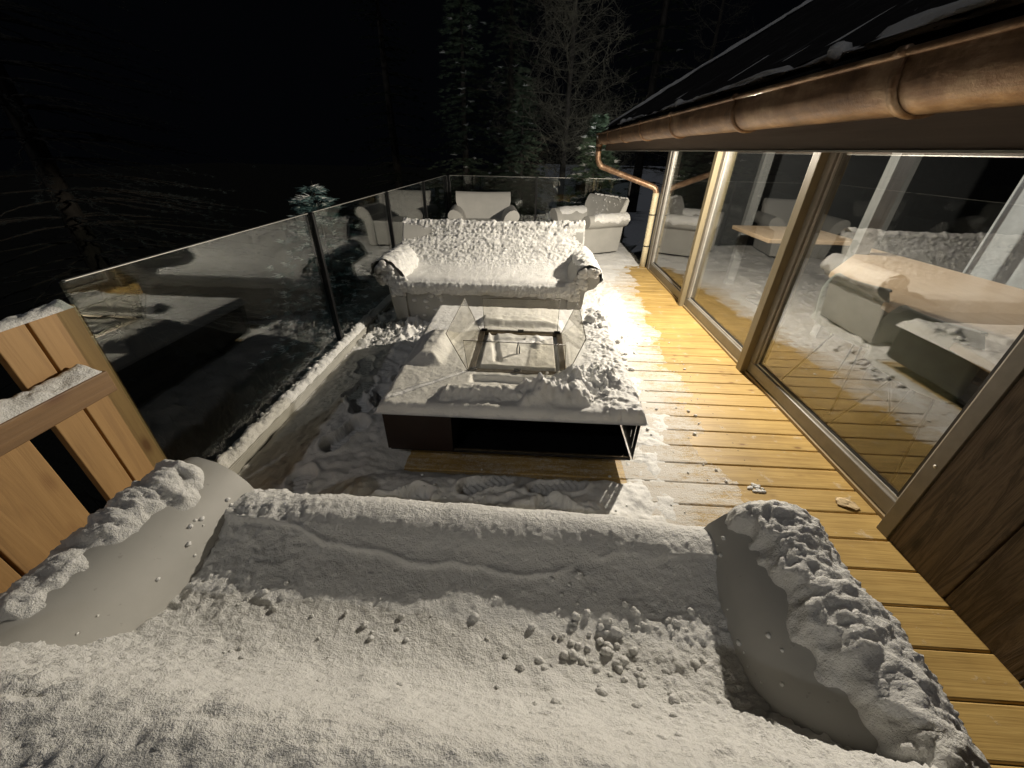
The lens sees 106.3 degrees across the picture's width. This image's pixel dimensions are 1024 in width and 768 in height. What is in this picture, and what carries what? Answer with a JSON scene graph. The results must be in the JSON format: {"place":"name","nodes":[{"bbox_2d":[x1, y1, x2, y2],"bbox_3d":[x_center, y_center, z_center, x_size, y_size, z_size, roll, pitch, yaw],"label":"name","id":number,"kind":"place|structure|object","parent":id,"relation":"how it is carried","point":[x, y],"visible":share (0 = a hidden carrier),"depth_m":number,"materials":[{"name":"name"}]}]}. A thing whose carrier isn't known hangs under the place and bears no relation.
{"place":"outdoors","nodes":[
{"label":"outdoors","id":0,"kind":"place"},
{"bbox_2d":[0,163,665,575],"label":"ground","id":1,"kind":"structure","parent":0,"point":[168,379],"depth_m":13.57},
{"bbox_2d":[0,299,165,592],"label":"board fence","id":2,"kind":"object","parent":1,"relation":"on","point":[73,395],"visible":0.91,"depth_m":1.26,"materials":[{"name":"brown wood"}]},
{"bbox_2d":[0,0,337,391],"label":"spruce tree","id":3,"kind":"object","parent":1,"relation":"on","point":[123,311],"visible":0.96,"depth_m":6.13,"materials":[{"name":"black plant"}]},
{"bbox_2d":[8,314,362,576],"bbox_3d":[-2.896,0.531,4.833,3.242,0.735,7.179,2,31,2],"label":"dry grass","id":4,"kind":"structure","parent":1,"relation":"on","point":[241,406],"depth_m":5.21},
{"bbox_2d":[244,181,388,407],"bbox_3d":[-1.758,-0.594,4.434,2.536,3.081,2.813,-26,41,-37],"label":"spruce tree","id":5,"kind":"object","parent":1,"relation":"on","point":[342,312],"visible":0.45,"depth_m":4.12,"materials":[{"name":"green plant"}]},
{"bbox_2d":[344,0,443,236],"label":"spruce tree","id":6,"kind":"object","parent":1,"relation":"on","point":[400,193],"visible":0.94,"depth_m":15.74,"materials":[{"name":"green plant"}]},
{"bbox_2d":[425,0,513,219],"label":"spruce tree","id":7,"kind":"object","parent":1,"relation":"on","point":[460,43],"visible":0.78,"depth_m":11.02,"materials":[{"name":"green plant"}]},
{"bbox_2d":[470,0,547,219],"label":"spruce tree","id":8,"kind":"object","parent":1,"relation":"on","point":[511,74],"visible":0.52,"depth_m":12.17,"materials":[{"name":"green plant"}]},
{"bbox_2d":[495,67,552,221],"bbox_3d":[0.233,-5.374,10.303,2.204,4.901,2.364,2,31,2],"label":"spruce tree","id":9,"kind":"object","parent":1,"relation":"on","point":[519,207],"visible":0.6,"depth_m":9.88,"materials":[{"name":"green plant"}]},
{"bbox_2d":[477,0,647,207],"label":"larch tree","id":10,"kind":"object","parent":1,"relation":"on","point":[567,117],"visible":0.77,"depth_m":9.53,"materials":[{"name":"grey plant"}]},
{"bbox_2d":[554,113,632,245],"bbox_3d":[1.548,-3.607,7.487,1.684,2.759,1.854,2,31,2],"label":"young pine","id":11,"kind":"object","parent":1,"relation":"on","point":[599,123],"visible":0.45,"depth_m":7.10,"materials":[{"name":"green plant"}]},
{"bbox_2d":[595,0,698,212],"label":"spruce tree","id":12,"kind":"object","parent":1,"relation":"on","point":[651,90],"visible":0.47,"depth_m":14.60,"materials":[{"name":"green plant"}]},
{"bbox_2d":[630,0,759,176],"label":"larch tree","id":13,"kind":"object","parent":1,"relation":"on","point":[712,47],"visible":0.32,"depth_m":11.37,"materials":[{"name":"green plant"}]},
{"bbox_2d":[595,0,1023,687],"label":"house","id":14,"kind":"structure","parent":1,"relation":"on","point":[889,126],"depth_m":2.11,"materials":[{"name":"dark standing-seam metal"},{"name":"wood"},{"name":"glass"}]},
{"bbox_2d":[649,151,680,298],"bbox_3d":[1.952,-1.924,4.432,0.073,1.540,1.431,2,31,2],"label":"window frame","id":15,"kind":"structure","parent":14,"relation":"in","point":[674,287],"depth_m":4.91,"materials":[{"name":"brown metal"}]},
{"bbox_2d":[684,152,742,359],"bbox_3d":[1.875,-1.160,3.176,0.073,1.540,1.376,2,31,2],"label":"window frame","id":16,"kind":"structure","parent":14,"relation":"in","point":[721,333],"depth_m":3.61,"materials":[{"name":"brown metal"}]},
{"bbox_2d":[732,225,852,306],"bbox_3d":[2.882,-1.249,4.161,0.850,0.740,0.800,2,31,2],"label":"side table","id":17,"kind":"object","parent":14,"relation":"on","point":[771,234],"visible":0.41,"depth_m":3.90,"materials":[{"name":"brown wood"}]},
{"bbox_2d":[780,273,891,415],"bbox_3d":[2.213,-0.266,2.464,0.494,0.810,0.454,-3,32,-6],"label":"dining chair","id":18,"kind":"object","parent":14,"relation":"on","point":[849,310],"visible":0.88,"depth_m":2.29,"materials":[{"name":"grey fabric"}]},
{"bbox_2d":[747,152,1023,513],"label":"window frame","id":19,"kind":"structure","parent":14,"relation":"in","point":[879,489],"depth_m":2.25,"materials":[{"name":"brown metal"}]},
{"bbox_2d":[827,305,987,482],"bbox_3d":[2.113,0.033,1.971,0.494,0.810,0.454,-4,32,-8],"label":"dining chair","id":20,"kind":"object","parent":14,"relation":"on","point":[909,347],"visible":0.92,"depth_m":1.79,"materials":[{"name":"grey fabric"}]},
{"bbox_2d":[828,248,1023,402],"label":"dining table","id":21,"kind":"object","parent":14,"relation":"on","point":[994,310],"visible":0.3,"depth_m":2.26,"materials":[{"name":"brown wood"}]},
{"bbox_2d":[962,175,1023,379],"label":"curtain","id":22,"kind":"object","parent":14,"relation":"hanging from","point":[998,256],"visible":0.17,"depth_m":2.60,"materials":[{"name":"white fabric"}]},
{"bbox_2d":[0,0,813,170],"label":"sky","id":23,"kind":"structure","parent":0,"point":[279,73],"materials":[{"name":"black"}]},
{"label":"deck frame","id":24,"kind":"structure","parent":0,"visible":0},
{"bbox_2d":[404,266,1023,767],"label":"deck","id":25,"kind":"structure","parent":24,"relation":"on","point":[744,428],"depth_m":2.00,"materials":[{"name":"brown wood"}]},
{"bbox_2d":[61,175,448,473],"bbox_3d":[-1.294,-1.212,3.796,0.127,1.155,7.200,2,31,2],"label":"glass fence","id":26,"kind":"object","parent":25,"relation":"attached to","point":[246,447],"visible":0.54,"depth_m":2.63,"materials":[{"name":"black metal"}]},
{"bbox_2d":[238,242,727,522],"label":"trodden snow","id":27,"kind":"structure","parent":25,"relation":"on","point":[329,436],"depth_m":2.03,"materials":[{"name":"white snow"}]},
{"bbox_2d":[448,191,519,221],"bbox_3d":[-0.466,-2.717,6.364,1.113,0.800,0.796,-1,31,-4],"label":"armchair","id":28,"kind":"object","parent":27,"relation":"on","point":[484,206],"visible":0.65,"depth_m":6.46,"materials":[{"name":"white fabric"}]},
{"bbox_2d":[550,193,629,252],"bbox_3d":[1.245,-2.592,6.203,0.810,0.812,1.143,-14,35,-23],"label":"armchair","id":29,"kind":"object","parent":27,"relation":"on","point":[606,217],"visible":0.88,"depth_m":6.00,"materials":[{"name":"white fabric"}]},
{"bbox_2d":[370,217,602,321],"bbox_3d":[-0.202,-1.032,3.581,1.971,0.867,0.846,2,31,2],"label":"sofa","id":30,"kind":"object","parent":25,"relation":"on","point":[424,269],"visible":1,"depth_m":3.55,"materials":[{"name":"white fabric"}]},
{"bbox_2d":[0,457,990,767],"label":"sofa","id":31,"kind":"object","parent":25,"relation":"on","point":[192,613],"visible":1,"depth_m":0.83,"materials":[{"name":"white fabric"}]},
{"bbox_2d":[373,298,649,459],"bbox_3d":[0.026,-0.184,2.453,1.320,0.602,1.440,2,31,2],"label":"fire table","id":32,"kind":"object","parent":25,"relation":"on","point":[525,381],"visible":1,"depth_m":2.07,"materials":[{"name":"white metal"}]},
{"bbox_2d":[448,175,631,242],"bbox_3d":[0.451,-3.024,6.806,3.116,1.135,0.056,2,31,2],"label":"glass fence","id":33,"kind":"object","parent":25,"relation":"attached to","point":[450,195],"visible":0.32,"depth_m":6.62,"materials":[{"name":"black metal"}]},
{"bbox_2d":[747,483,765,492],"bbox_3d":[1.213,0.517,1.913,0.086,0.013,0.064,2,31,2],"label":"snow clod","id":34,"kind":"object","parent":25,"relation":"on","point":[757,487],"visible":1,"depth_m":1.91,"materials":[{"name":"white snow"}]},
{"bbox_2d":[835,497,859,509],"bbox_3d":[1.596,0.569,1.832,0.092,0.011,0.075,2,31,2],"label":"bark scrap","id":35,"kind":"object","parent":25,"relation":"on","point":[845,502],"visible":1,"depth_m":1.83,"materials":[{"name":"beige wood"}]}
]}

